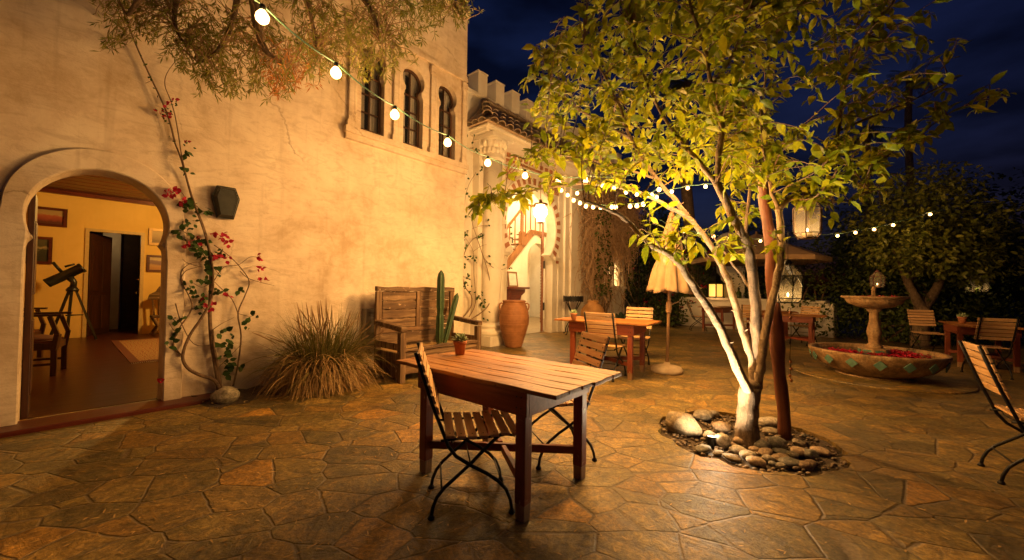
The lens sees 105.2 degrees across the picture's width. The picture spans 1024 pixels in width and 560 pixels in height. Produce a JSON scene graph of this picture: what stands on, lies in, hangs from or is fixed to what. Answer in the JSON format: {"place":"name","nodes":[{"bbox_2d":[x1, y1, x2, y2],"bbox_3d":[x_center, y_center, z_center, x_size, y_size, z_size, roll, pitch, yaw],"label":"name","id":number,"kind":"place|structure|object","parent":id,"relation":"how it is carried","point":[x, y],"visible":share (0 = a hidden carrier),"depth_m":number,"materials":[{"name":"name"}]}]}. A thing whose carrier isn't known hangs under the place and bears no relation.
{"place":"outdoors","nodes":[
{"label":"outdoors","id":0,"kind":"place"},
{"bbox_2d":[0,318,1023,559],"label":"paving","id":1,"kind":"structure","parent":0,"point":[631,414],"depth_m":2.58,"materials":[{"name":"stone"}]},
{"bbox_2d":[89,0,483,105],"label":"olive tree","id":2,"kind":"object","parent":1,"relation":"on","point":[207,53],"visible":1,"depth_m":3.32,"materials":[{"name":"green plant"}]},
{"bbox_2d":[191,368,384,408],"bbox_3d":[-1.988,1.330,5.574,0.664,0.052,3.950,0,-1,41],"label":"soil bed","id":3,"kind":"object","parent":1,"relation":"on","point":[249,394],"visible":0.17,"depth_m":4.52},
{"bbox_2d":[122,9,273,389],"bbox_3d":[-3.409,-0.843,4.300,0.183,4.207,1.494,0,-1,42],"label":"flowering vine","id":4,"kind":"object","parent":3,"relation":"on","point":[190,203],"visible":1,"depth_m":4.30,"materials":[{"name":"green plant"}]},
{"bbox_2d":[210,386,239,403],"bbox_3d":[-3.079,1.241,4.217,0.272,0.199,0.212,1,-1,0],"label":"rock","id":5,"kind":"object","parent":3,"relation":"on","point":[226,394],"depth_m":4.15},
{"bbox_2d":[232,300,390,403],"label":"fountain grass","id":6,"kind":"object","parent":3,"relation":"on","point":[324,359],"depth_m":4.65,"materials":[{"name":"plant"}]},
{"bbox_2d":[0,0,626,437],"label":"house","id":7,"kind":"structure","parent":1,"relation":"on","point":[350,194],"depth_m":5.21,"materials":[{"name":"paint"}]},
{"bbox_2d":[20,194,37,418],"bbox_3d":[-4.691,0.238,3.812,0.500,2.120,0.054,0,-1,41],"label":"entrance door","id":8,"kind":"structure","parent":7,"relation":"in","point":[31,250],"depth_m":3.65,"materials":[{"name":"brown wood"}]},
{"bbox_2d":[22,307,47,356],"bbox_3d":[-8.007,0.809,6.165,0.713,0.946,0.649,1,-1,-29],"label":"armchair","id":9,"kind":"object","parent":7,"relation":"on","point":[41,331],"visible":0.17,"depth_m":6.54,"materials":[{"name":"brown wood"}]},
{"bbox_2d":[25,236,52,263],"bbox_3d":[-10.231,-0.646,8.441,0.042,0.590,0.420,0,-1,41],"label":"framed painting","id":10,"kind":"object","parent":7,"relation":"attached to","point":[44,249],"visible":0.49,"depth_m":8.52,"materials":[{"name":"brown wood"}]},
{"bbox_2d":[21,312,71,375],"bbox_3d":[-6.567,0.812,5.302,0.713,0.946,0.649,2,-1,-39],"label":"armchair","id":11,"kind":"object","parent":7,"relation":"on","point":[55,342],"visible":0.62,"depth_m":5.27,"materials":[{"name":"brown wood"}]},
{"bbox_2d":[37,206,67,227],"bbox_3d":[-10.128,-1.382,8.562,0.042,0.410,0.536,0,-1,41],"label":"framed painting","id":12,"kind":"object","parent":7,"relation":"attached to","point":[52,217],"visible":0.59,"depth_m":8.60,"materials":[{"name":"brown wood"}]},
{"bbox_2d":[43,262,96,338],"bbox_3d":[-9.418,0.461,8.283,0.641,1.681,0.740,1,-1,-9],"label":"telescope","id":13,"kind":"object","parent":7,"relation":"on","point":[68,274],"visible":0.96,"depth_m":8.24,"materials":[{"name":"metal"}]},
{"bbox_2d":[86,233,138,335],"bbox_3d":[-9.796,0.118,9.602,0.964,2.400,0.852,0,-1,41],"label":"inner door","id":14,"kind":"structure","parent":7,"relation":"in","point":[100,246],"depth_m":9.45,"materials":[{"name":"brown wood"}]},
{"bbox_2d":[111,338,158,363],"bbox_3d":[-6.793,1.324,7.828,3.545,0.010,1.500,0,-1,41],"label":"rug","id":15,"kind":"object","parent":7,"relation":"on","point":[133,351],"visible":0.25,"depth_m":7.38,"materials":[{"name":"fabric"}]},
{"bbox_2d":[146,255,160,271],"bbox_3d":[-8.936,-0.414,9.939,0.042,0.420,0.490,0,-1,41],"label":"framed painting","id":16,"kind":"object","parent":7,"relation":"attached to","point":[153,263],"visible":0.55,"depth_m":9.85,"materials":[{"name":"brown wood"}]},
{"bbox_2d":[148,286,160,335],"bbox_3d":[-8.559,0.754,9.610,0.445,1.190,0.540,0,-1,41],"label":"carved chair","id":17,"kind":"object","parent":7,"relation":"on","point":[152,297],"visible":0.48,"depth_m":9.59,"materials":[{"name":"brown wood"}]},
{"bbox_2d":[148,228,162,244],"bbox_3d":[-8.920,-1.084,9.959,0.042,0.420,0.470,0,-1,41],"label":"framed painting","id":18,"kind":"object","parent":7,"relation":"attached to","point":[155,236],"visible":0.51,"depth_m":9.87,"materials":[{"name":"fabric"}]},
{"bbox_2d":[211,185,239,219],"bbox_3d":[-3.275,-0.887,4.487,0.136,0.369,0.270,0,-1,41],"label":"speaker","id":19,"kind":"object","parent":7,"relation":"attached to","point":[225,200],"depth_m":4.44,"materials":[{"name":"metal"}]},
{"bbox_2d":[361,308,374,345],"bbox_3d":[-2.123,0.692,5.810,0.134,0.540,0.170,0,-1,41],"label":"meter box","id":20,"kind":"object","parent":7,"relation":"attached to","point":[369,313],"visible":0.76,"depth_m":5.76,"materials":[{"name":"brown metal"}]},
{"bbox_2d":[361,49,382,134],"bbox_3d":[-2.230,-2.891,6.061,0.122,1.350,0.424,0,-1,41],"label":"window","id":21,"kind":"structure","parent":7,"relation":"in","point":[374,103],"depth_m":6.14,"materials":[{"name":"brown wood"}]},
{"bbox_2d":[403,69,420,147],"bbox_3d":[-1.756,-2.873,6.610,0.122,1.350,0.424,0,-1,41],"label":"window","id":22,"kind":"structure","parent":7,"relation":"in","point":[413,105],"depth_m":6.69,"materials":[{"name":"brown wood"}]},
{"bbox_2d":[254,0,635,182],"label":"festoon lights","id":23,"kind":"object","parent":7,"relation":"hanging from","point":[261,16],"visible":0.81,"depth_m":3.05,"materials":[{"name":"white"}]},
{"bbox_2d":[438,86,452,158],"bbox_3d":[-1.286,-2.856,7.153,0.122,1.350,0.424,0,-1,41],"label":"window","id":24,"kind":"structure","parent":7,"relation":"in","point":[445,151],"depth_m":7.23,"materials":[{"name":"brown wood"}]},
{"bbox_2d":[463,134,512,320],"bbox_3d":[-0.581,-1.167,8.753,0.447,4.238,1.913,0,-1,41],"label":"climbing vine","id":25,"kind":"object","parent":7,"relation":"on","point":[468,275],"visible":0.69,"depth_m":8.53,"materials":[{"name":"green plant"}]},
{"bbox_2d":[507,287,529,299],"bbox_3d":[0.055,0.899,14.140,0.420,1.295,1.350,0,-1,41],"label":"console table","id":26,"kind":"object","parent":7,"relation":"on","point":[515,293],"visible":0.51,"depth_m":14.03,"materials":[{"name":"brown wood"}]},
{"bbox_2d":[507,271,517,286],"bbox_3d":[0.025,-0.028,14.313,0.108,0.559,0.520,0,-1,41],"label":"framed picture","id":27,"kind":"object","parent":26,"relation":"on","point":[512,279],"visible":0.96,"depth_m":14.30,"materials":[{"name":"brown wood"}]},
{"bbox_2d":[533,185,547,223],"bbox_3d":[0.762,-2.376,10.380,0.408,1.750,0.400,1,-1,0],"label":"portal lamp","id":28,"kind":"object","parent":7,"relation":"hanging from","point":[540,211],"visible":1,"depth_m":10.26,"materials":[{"name":"white glass"}]},
{"bbox_2d":[540,223,544,330],"bbox_3d":[0.914,-0.103,11.700,0.130,3.160,0.870,1,-1,4],"label":"portal door","id":29,"kind":"structure","parent":7,"relation":"in","point":[542,304],"depth_m":11.30,"materials":[{"name":"brown wood"}]},
{"bbox_2d":[563,173,650,314],"bbox_3d":[3.332,-0.894,13.566,1.521,5.750,5.605,0,-1,42],"label":"dry vine","id":30,"kind":"object","parent":7,"relation":"attached to","point":[606,233],"visible":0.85,"depth_m":12.65,"materials":[{"name":"brown plant"}]},
{"bbox_2d":[560,186,660,208],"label":"fairy lights","id":31,"kind":"object","parent":7,"relation":"hanging from","point":[658,189],"visible":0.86,"depth_m":5.22,"materials":[{"name":"white"}]},
{"bbox_2d":[373,286,481,383],"bbox_3d":[-1.242,0.740,5.920,0.778,1.272,1.495,0,-1,41],"label":"wooden bench","id":32,"kind":"object","parent":1,"relation":"on","point":[398,340],"visible":0.79,"depth_m":5.83,"materials":[{"name":"brown wood"}]},
{"bbox_2d":[436,270,458,343],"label":"cactus","id":33,"kind":"object","parent":32,"relation":"on","point":[442,335],"visible":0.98,"depth_m":6.11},
{"bbox_2d":[414,342,515,520],"bbox_3d":[-0.286,0.860,2.368,0.601,0.923,0.425,1,-1,-11],"label":"folding chair","id":34,"kind":"object","parent":1,"relation":"on","point":[449,433],"visible":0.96,"depth_m":2.24,"materials":[{"name":"wood"}]},
{"bbox_2d":[396,349,620,522],"bbox_3d":[-0.068,0.959,2.684,1.400,0.744,0.773,0,-1,39],"label":"wooden table","id":35,"kind":"object","parent":1,"relation":"on","point":[523,389],"visible":0.86,"depth_m":2.48,"materials":[{"name":"brown wood"}]},
{"bbox_2d":[451,332,467,354],"bbox_3d":[-0.420,0.503,3.117,0.142,0.176,0.136,1,-1,-13],"label":"flower pot","id":36,"kind":"object","parent":35,"relation":"on","point":[459,341],"visible":1,"depth_m":3.08,"materials":[{"name":"ceramic"}]},
{"bbox_2d":[0,372,1018,559],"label":"fallen leaves","id":37,"kind":"object","parent":1,"relation":"on","point":[225,544],"visible":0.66,"depth_m":2.19,"materials":[{"name":"brown plant"}]},
{"bbox_2d":[499,300,529,347],"bbox_3d":[0.041,0.941,8.488,0.669,1.005,0.664,1,-1,0],"label":"jar","id":38,"kind":"object","parent":1,"relation":"on","point":[513,319],"visible":1,"depth_m":8.26,"materials":[{"name":"ceramic"}]},
{"bbox_2d":[532,331,609,469],"bbox_3d":[0.391,0.882,3.032,0.601,0.923,0.425,1,-1,-16],"label":"folding chair","id":39,"kind":"object","parent":1,"relation":"on","point":[591,352],"visible":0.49,"depth_m":2.96,"materials":[{"name":"wood"}]},
{"bbox_2d":[563,296,582,334],"bbox_3d":[1.697,0.976,10.887,0.560,1.075,0.560,1,-1,0],"label":"plant stand","id":40,"kind":"object","parent":1,"relation":"on","point":[573,298],"visible":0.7,"depth_m":10.71,"materials":[{"name":"black metal"}]},
{"bbox_2d":[580,300,604,316],"bbox_3d":[2.296,1.056,11.156,0.690,0.940,0.690,1,-1,0],"label":"clay urn","id":41,"kind":"object","parent":1,"relation":"on","point":[592,306],"visible":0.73,"depth_m":10.96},
{"bbox_2d":[583,312,626,381],"bbox_3d":[1.360,0.933,5.678,0.459,0.951,0.631,0,-1,34],"label":"folding chair","id":42,"kind":"object","parent":1,"relation":"on","point":[600,326],"visible":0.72,"depth_m":5.50,"materials":[{"name":"wood"}]},
{"bbox_2d":[554,316,661,379],"bbox_3d":[1.483,1.015,6.064,1.442,0.804,0.850,0,-1,32],"label":"wooden table","id":43,"kind":"object","parent":1,"relation":"on","point":[630,329],"visible":0.77,"depth_m":5.89,"materials":[{"name":"red paint"}]},
{"bbox_2d":[616,307,653,365],"bbox_3d":[2.074,0.951,6.609,0.459,0.969,0.631,0,-1,34],"label":"folding chair","id":44,"kind":"object","parent":1,"relation":"on","point":[638,314],"visible":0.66,"depth_m":6.74,"materials":[{"name":"wood"}]},
{"bbox_2d":[644,295,676,325],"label":"plant","id":45,"kind":"object","parent":1,"relation":"on","point":[657,305],"visible":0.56,"depth_m":13.65,"materials":[{"name":"green plant"}]},
{"bbox_2d":[624,186,701,317],"bbox_3d":[5.575,-1.046,15.408,3.608,5.545,2.042,1,-1,0],"label":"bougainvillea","id":46,"kind":"object","parent":1,"relation":"on","point":[638,295],"visible":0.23,"depth_m":15.12,"materials":[{"name":"green plant"}]},
{"bbox_2d":[626,213,709,300],"bbox_3d":[7.131,-0.676,17.673,4.954,4.957,3.298,1,-1,0],"label":"dark tree","id":47,"kind":"object","parent":1,"relation":"on","point":[657,252],"depth_m":17.11,"materials":[{"name":"green plant"}]},
{"bbox_2d":[646,211,692,374],"bbox_3d":[2.453,0.167,6.102,0.673,2.529,0.671,1,-1,0],"label":"closed umbrella","id":48,"kind":"object","parent":1,"relation":"on","point":[668,279],"visible":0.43,"depth_m":5.95,"materials":[{"name":"fabric"}]},
{"bbox_2d":[654,300,688,326],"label":"plant","id":49,"kind":"object","parent":1,"relation":"on","point":[673,322],"visible":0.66,"depth_m":13.58,"materials":[{"name":"green plant"}]},
{"bbox_2d":[645,38,726,296],"bbox_3d":[6.584,-3.662,15.504,2.956,10.704,2.676,1,-1,-11],"label":"palm tree","id":50,"kind":"object","parent":1,"relation":"on","point":[687,200],"visible":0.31,"depth_m":14.94,"materials":[{"name":"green plant"}]},
{"bbox_2d":[624,268,757,320],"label":"garden wall","id":51,"kind":"structure","parent":1,"relation":"on","point":[626,304],"depth_m":16.78,"materials":[{"name":"grey paint"}]},
{"bbox_2d":[671,236,715,308],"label":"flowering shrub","id":52,"kind":"object","parent":1,"relation":"on","point":[701,278],"visible":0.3,"depth_m":14.50,"materials":[{"name":"green plant"}]},
{"bbox_2d":[686,301,706,330],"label":"folding chair","id":53,"kind":"object","parent":1,"relation":"on","point":[693,316],"visible":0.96,"depth_m":12.34,"materials":[{"name":"black metal"}]},
{"bbox_2d":[697,306,735,331],"bbox_3d":[6.431,1.213,12.179,1.330,0.782,0.696,2,-1,-38],"label":"wooden table","id":54,"kind":"object","parent":1,"relation":"on","point":[722,310],"visible":0.66,"depth_m":12.12,"materials":[{"name":"red paint"}]},
{"bbox_2d":[715,232,744,297],"bbox_3d":[7.851,-0.040,14.105,0.960,3.398,0.960,1,-1,12],"label":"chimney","id":55,"kind":"object","parent":1,"relation":"on","point":[731,270],"visible":0.12,"depth_m":13.79,"materials":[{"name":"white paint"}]},
{"bbox_2d":[741,305,750,334],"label":"folding chair","id":56,"kind":"object","parent":1,"relation":"on","point":[746,309],"visible":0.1,"depth_m":10.17,"materials":[{"name":"wood"}]},
{"bbox_2d":[697,209,816,299],"bbox_3d":[9.634,-0.576,16.004,4.884,4.722,3.375,1,-1,-20],"label":"dark tree","id":57,"kind":"object","parent":1,"relation":"on","point":[761,233],"visible":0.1,"depth_m":15.62,"materials":[{"name":"green plant"}]},
{"bbox_2d":[679,297,836,337],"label":"wall","id":58,"kind":"structure","parent":1,"relation":"on","point":[697,311],"depth_m":12.28,"materials":[{"name":"white paint"}]},
{"bbox_2d":[707,270,724,297],"bbox_3d":[7.054,0.124,13.557,0.400,0.970,0.400,1,-1,-20],"label":"table lantern","id":59,"kind":"object","parent":58,"relation":"on","point":[715,283],"visible":1,"depth_m":13.45,"materials":[{"name":"glass"}]},
{"bbox_2d":[691,231,831,335],"bbox_3d":[7.049,0.095,11.302,3.178,3.000,3.178,1,-1,9],"label":"open umbrella","id":60,"kind":"object","parent":1,"relation":"on","point":[797,253],"visible":0.4,"depth_m":10.61,"materials":[{"name":"beige fabric"}]},
{"bbox_2d":[746,310,798,340],"bbox_3d":[6.931,1.210,10.682,1.400,0.744,0.773,0,-1,30],"label":"wooden table","id":61,"kind":"object","parent":1,"relation":"on","point":[785,326],"visible":0.3,"depth_m":10.48,"materials":[{"name":"red paint"}]},
{"bbox_2d":[730,223,819,299],"bbox_3d":[8.905,-0.137,13.198,2.914,3.768,2.297,1,-1,0],"label":"hedge shrub","id":62,"kind":"object","parent":1,"relation":"on","point":[804,266],"visible":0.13,"depth_m":12.87,"materials":[{"name":"green plant"}]},
{"bbox_2d":[762,312,827,343],"bbox_3d":[6.532,1.177,9.233,1.400,0.744,0.773,0,-1,42],"label":"wooden table","id":63,"kind":"object","parent":1,"relation":"on","point":[810,319],"visible":0.46,"depth_m":8.88,"materials":[{"name":"red paint"}]},
{"bbox_2d":[788,306,820,345],"bbox_3d":[7.132,1.101,9.545,0.601,0.923,0.425,1,-1,-25],"label":"folding chair","id":64,"kind":"object","parent":1,"relation":"on","point":[816,310],"visible":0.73,"depth_m":9.61,"materials":[{"name":"wood"}]},
{"bbox_2d":[762,229,890,338],"bbox_3d":[9.038,0.070,11.493,2.816,3.280,2.357,1,-1,-16],"label":"hedge shrub","id":65,"kind":"object","parent":1,"relation":"on","point":[843,319],"visible":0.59,"depth_m":11.17,"materials":[{"name":"green plant"}]},
{"bbox_2d":[791,286,978,393],"bbox_3d":[5.572,0.786,6.027,2.069,1.375,2.069,1,-1,0],"label":"stone fountain","id":66,"kind":"object","parent":1,"relation":"on","point":[909,374],"visible":0.96,"depth_m":5.68,"materials":[{"name":"beige stone"}]},
{"bbox_2d":[823,295,934,358],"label":"petals","id":67,"kind":"object","parent":66,"relation":"on","point":[904,353],"visible":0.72,"depth_m":5.84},
{"bbox_2d":[811,181,961,333],"bbox_3d":[12.163,-0.733,12.865,4.542,5.112,3.064,1,-1,-22],"label":"dark tree","id":68,"kind":"object","parent":1,"relation":"on","point":[841,239],"visible":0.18,"depth_m":12.69,"materials":[{"name":"green plant"}]},
{"bbox_2d":[822,235,968,346],"bbox_3d":[9.877,0.089,10.384,2.884,3.218,2.350,1,-1,0],"label":"hedge shrub","id":69,"kind":"object","parent":1,"relation":"on","point":[886,326],"visible":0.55,"depth_m":10.06,"materials":[{"name":"green plant"}]},
{"bbox_2d":[907,309,944,350],"bbox_3d":[8.748,1.099,8.259,0.425,0.923,0.601,0,-1,25],"label":"folding chair","id":70,"kind":"object","parent":1,"relation":"on","point":[924,316],"visible":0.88,"depth_m":8.41,"materials":[{"name":"wood"}]},
{"bbox_2d":[836,156,1023,346],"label":"citrus tree","id":71,"kind":"object","parent":1,"relation":"on","point":[931,252],"visible":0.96,"depth_m":9.07,"materials":[{"name":"green plant"}]},
{"bbox_2d":[661,204,960,241],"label":"fairy lights","id":72,"kind":"object","parent":71,"relation":"hanging from","point":[874,228],"visible":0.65,"depth_m":8.02,"materials":[{"name":"white"}]},
{"bbox_2d":[861,220,1012,346],"bbox_3d":[10.871,-0.039,10.173,2.740,3.501,2.372,1,-1,-21],"label":"hedge shrub","id":73,"kind":"object","parent":1,"relation":"on","point":[967,311],"visible":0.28,"depth_m":9.76,"materials":[{"name":"green plant"}]},
{"bbox_2d":[887,167,1023,335],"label":"dark tree","id":74,"kind":"object","parent":1,"relation":"on","point":[1016,290],"visible":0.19,"depth_m":11.62,"materials":[{"name":"green plant"}]},
{"bbox_2d":[938,321,1023,372],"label":"wooden table","id":75,"kind":"object","parent":1,"relation":"on","point":[961,329],"visible":0.69,"depth_m":6.80,"materials":[{"name":"red paint"}]},
{"bbox_2d":[956,313,968,323],"bbox_3d":[8.152,0.687,7.092,0.159,0.197,0.138,0,-1,28],"label":"flower pot","id":76,"kind":"object","parent":75,"relation":"on","point":[962,317],"visible":1,"depth_m":7.06,"materials":[{"name":"ceramic"}]},
{"bbox_2d":[953,232,1023,344],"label":"hedge shrub","id":77,"kind":"object","parent":1,"relation":"on","point":[1006,282],"visible":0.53,"depth_m":9.84,"materials":[{"name":"green plant"}]},
{"bbox_2d":[958,318,1019,379],"bbox_3d":[7.422,1.040,6.107,0.425,0.923,0.601,0,-1,28],"label":"folding chair","id":78,"kind":"object","parent":1,"relation":"on","point":[1001,321],"visible":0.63,"depth_m":5.93,"materials":[{"name":"wood"}]},
{"bbox_2d":[958,340,1023,484],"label":"folding chair","id":79,"kind":"object","parent":1,"relation":"on","point":[999,388],"visible":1,"depth_m":2.81,"materials":[{"name":"wood"}]},
{"bbox_2d":[986,195,1023,307],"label":"dark tree","id":80,"kind":"object","parent":1,"relation":"on","point":[1019,279],"visible":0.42,"depth_m":10.15,"materials":[{"name":"green plant"}]},
{"bbox_2d":[454,0,1023,299],"label":"sky","id":81,"kind":"structure","parent":0,"point":[496,37],"materials":[{"name":"blue"}]},
{"bbox_2d":[660,414,847,476],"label":"pit soil","id":82,"kind":"structure","parent":0,"point":[817,470],"depth_m":3.20,"materials":[{"name":"soil"}]},
{"bbox_2d":[665,411,701,437],"bbox_3d":[1.568,1.331,3.579,0.313,0.237,0.263,9,3,30],"label":"boulder","id":83,"kind":"object","parent":82,"relation":"on","point":[683,423],"visible":0.88,"depth_m":3.50,"materials":[{"name":"stone"}]},
{"bbox_2d":[692,409,711,419],"bbox_3d":[1.938,1.370,3.978,0.212,0.086,0.176,-10,4,-26],"label":"river stone","id":84,"kind":"object","parent":82,"relation":"on","point":[701,414],"visible":0.98,"depth_m":3.93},
{"bbox_2d":[694,444,710,453],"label":"river stone","id":85,"kind":"object","parent":82,"relation":"on","point":[702,448],"visible":0.98,"depth_m":3.13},
{"bbox_2d":[706,435,716,449],"bbox_3d":[1.671,1.365,3.279,0.082,0.124,0.083,1,-1,0],"label":"ground spotlight","id":86,"kind":"object","parent":82,"relation":"on","point":[711,441],"visible":0.84,"depth_m":3.25,"materials":[{"name":"black metal"}]},
{"bbox_2d":[712,421,732,432],"bbox_3d":[1.952,1.363,3.635,0.173,0.098,0.140,-1,-1,14],"label":"river stone","id":87,"kind":"object","parent":82,"relation":"on","point":[721,426],"visible":0.98,"depth_m":3.60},
{"bbox_2d":[715,433,730,449],"bbox_3d":[1.750,1.341,3.251,0.123,0.130,0.116,-12,-7,30],"label":"river stone","id":88,"kind":"object","parent":82,"relation":"on","point":[723,440],"visible":0.81,"depth_m":3.21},
{"bbox_2d":[722,453,740,461],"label":"river stone","id":89,"kind":"object","parent":82,"relation":"on","point":[730,456],"visible":1,"depth_m":2.99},
{"bbox_2d":[729,445,746,453],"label":"river stone","id":90,"kind":"object","parent":82,"relation":"on","point":[736,449],"visible":0.85,"depth_m":3.13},
{"bbox_2d":[465,0,1016,448],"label":"courtyard tree","id":91,"kind":"object","parent":82,"relation":"on","point":[720,30],"visible":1,"depth_m":3.34,"materials":[{"name":"green plant"}]},
{"bbox_2d":[564,183,726,198],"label":"fairy lights","id":92,"kind":"object","parent":91,"relation":"hanging from","point":[656,194],"visible":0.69,"depth_m":3.51,"materials":[{"name":"white"}]},
{"bbox_2d":[776,257,803,302],"bbox_3d":[2.370,-0.114,3.363,0.192,0.624,0.217,2,-2,-44],"label":"hanging lantern","id":93,"kind":"object","parent":91,"relation":"hanging from","point":[796,279],"visible":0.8,"depth_m":3.32,"materials":[{"name":"metal"}]},
{"bbox_2d":[792,165,822,239],"bbox_3d":[2.500,-0.661,3.314,0.197,0.624,0.224,1,-1,-18],"label":"hanging lantern","id":94,"kind":"object","parent":91,"relation":"hanging from","point":[807,235],"visible":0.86,"depth_m":3.29,"materials":[{"name":"metal"}]},
{"bbox_2d":[739,450,755,458],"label":"river stone","id":95,"kind":"object","parent":82,"relation":"on","point":[743,454],"visible":0.77,"depth_m":3.03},
{"bbox_2d":[661,414,847,476],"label":"pebbles","id":96,"kind":"object","parent":82,"relation":"on","point":[833,450],"visible":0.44,"depth_m":3.25,"materials":[{"name":"stone"}]},
{"bbox_2d":[746,456,766,466],"bbox_3d":[1.832,1.360,2.939,0.146,0.059,0.137,9,-4,-26],"label":"river stone","id":97,"kind":"object","parent":82,"relation":"on","point":[755,461],"visible":1,"depth_m":2.90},
{"bbox_2d":[754,439,770,448],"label":"river stone","id":98,"kind":"object","parent":82,"relation":"on","point":[760,443],"visible":0.72,"depth_m":3.17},
{"bbox_2d":[758,447,772,455],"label":"river stone","id":99,"kind":"object","parent":82,"relation":"on","point":[764,451],"visible":0.79,"depth_m":3.10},
{"bbox_2d":[758,417,776,426],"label":"river stone","id":100,"kind":"object","parent":82,"relation":"on","point":[769,421],"visible":0.64,"depth_m":3.75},
{"bbox_2d":[762,427,776,434],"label":"river stone","id":101,"kind":"object","parent":82,"relation":"on","point":[771,430],"visible":0.91,"depth_m":3.56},
{"bbox_2d":[758,181,791,440],"bbox_3d":[2.389,0.208,3.567,0.258,2.451,0.130,0,-1,30],"label":"wooden post","id":102,"kind":"object","parent":82,"relation":"on","point":[777,353],"visible":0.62,"depth_m":3.52,"materials":[{"name":"brown wood"}]},
{"bbox_2d":[767,436,787,448],"bbox_3d":[2.197,1.351,3.239,0.137,0.119,0.131,1,-1,3],"label":"river stone","id":103,"kind":"object","parent":82,"relation":"on","point":[776,442],"visible":0.74,"depth_m":3.20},
{"bbox_2d":[778,456,798,466],"bbox_3d":[2.089,1.366,2.944,0.157,0.058,0.136,-1,-1,-8],"label":"river stone","id":104,"kind":"object","parent":82,"relation":"on","point":[788,461],"visible":0.78,"depth_m":2.91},
{"bbox_2d":[790,446,804,456],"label":"river stone","id":105,"kind":"object","parent":82,"relation":"on","point":[800,451],"visible":0.71,"depth_m":3.09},
{"bbox_2d":[798,460,810,468],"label":"river stone","id":106,"kind":"object","parent":82,"relation":"on","point":[804,464],"visible":0.82,"depth_m":2.87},
{"bbox_2d":[804,449,819,459],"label":"river stone","id":107,"kind":"object","parent":82,"relation":"on","point":[811,454],"visible":0.91,"depth_m":3.04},
{"bbox_2d":[810,446,830,455],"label":"river stone","id":108,"kind":"object","parent":82,"relation":"on","point":[822,451],"visible":0.82,"depth_m":3.12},
{"bbox_2d":[761,294,1023,335],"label":"ground","id":109,"kind":"structure","parent":0,"point":[933,315],"depth_m":34.45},
{"bbox_2d":[833,108,898,282],"bbox_3d":[20.066,-3.945,22.230,3.286,11.900,3.046,1,-1,0],"label":"palm tree","id":110,"kind":"object","parent":109,"relation":"on","point":[869,137],"visible":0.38,"depth_m":22.01,"materials":[{"name":"green plant"}]},
{"bbox_2d":[880,52,945,206],"bbox_3d":[24.617,-5.870,24.385,3.054,15.948,2.651,0,-1,38],"label":"palm tree","id":111,"kind":"object","parent":109,"relation":"on","point":[909,161],"visible":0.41,"depth_m":24.08,"materials":[{"name":"green plant"}]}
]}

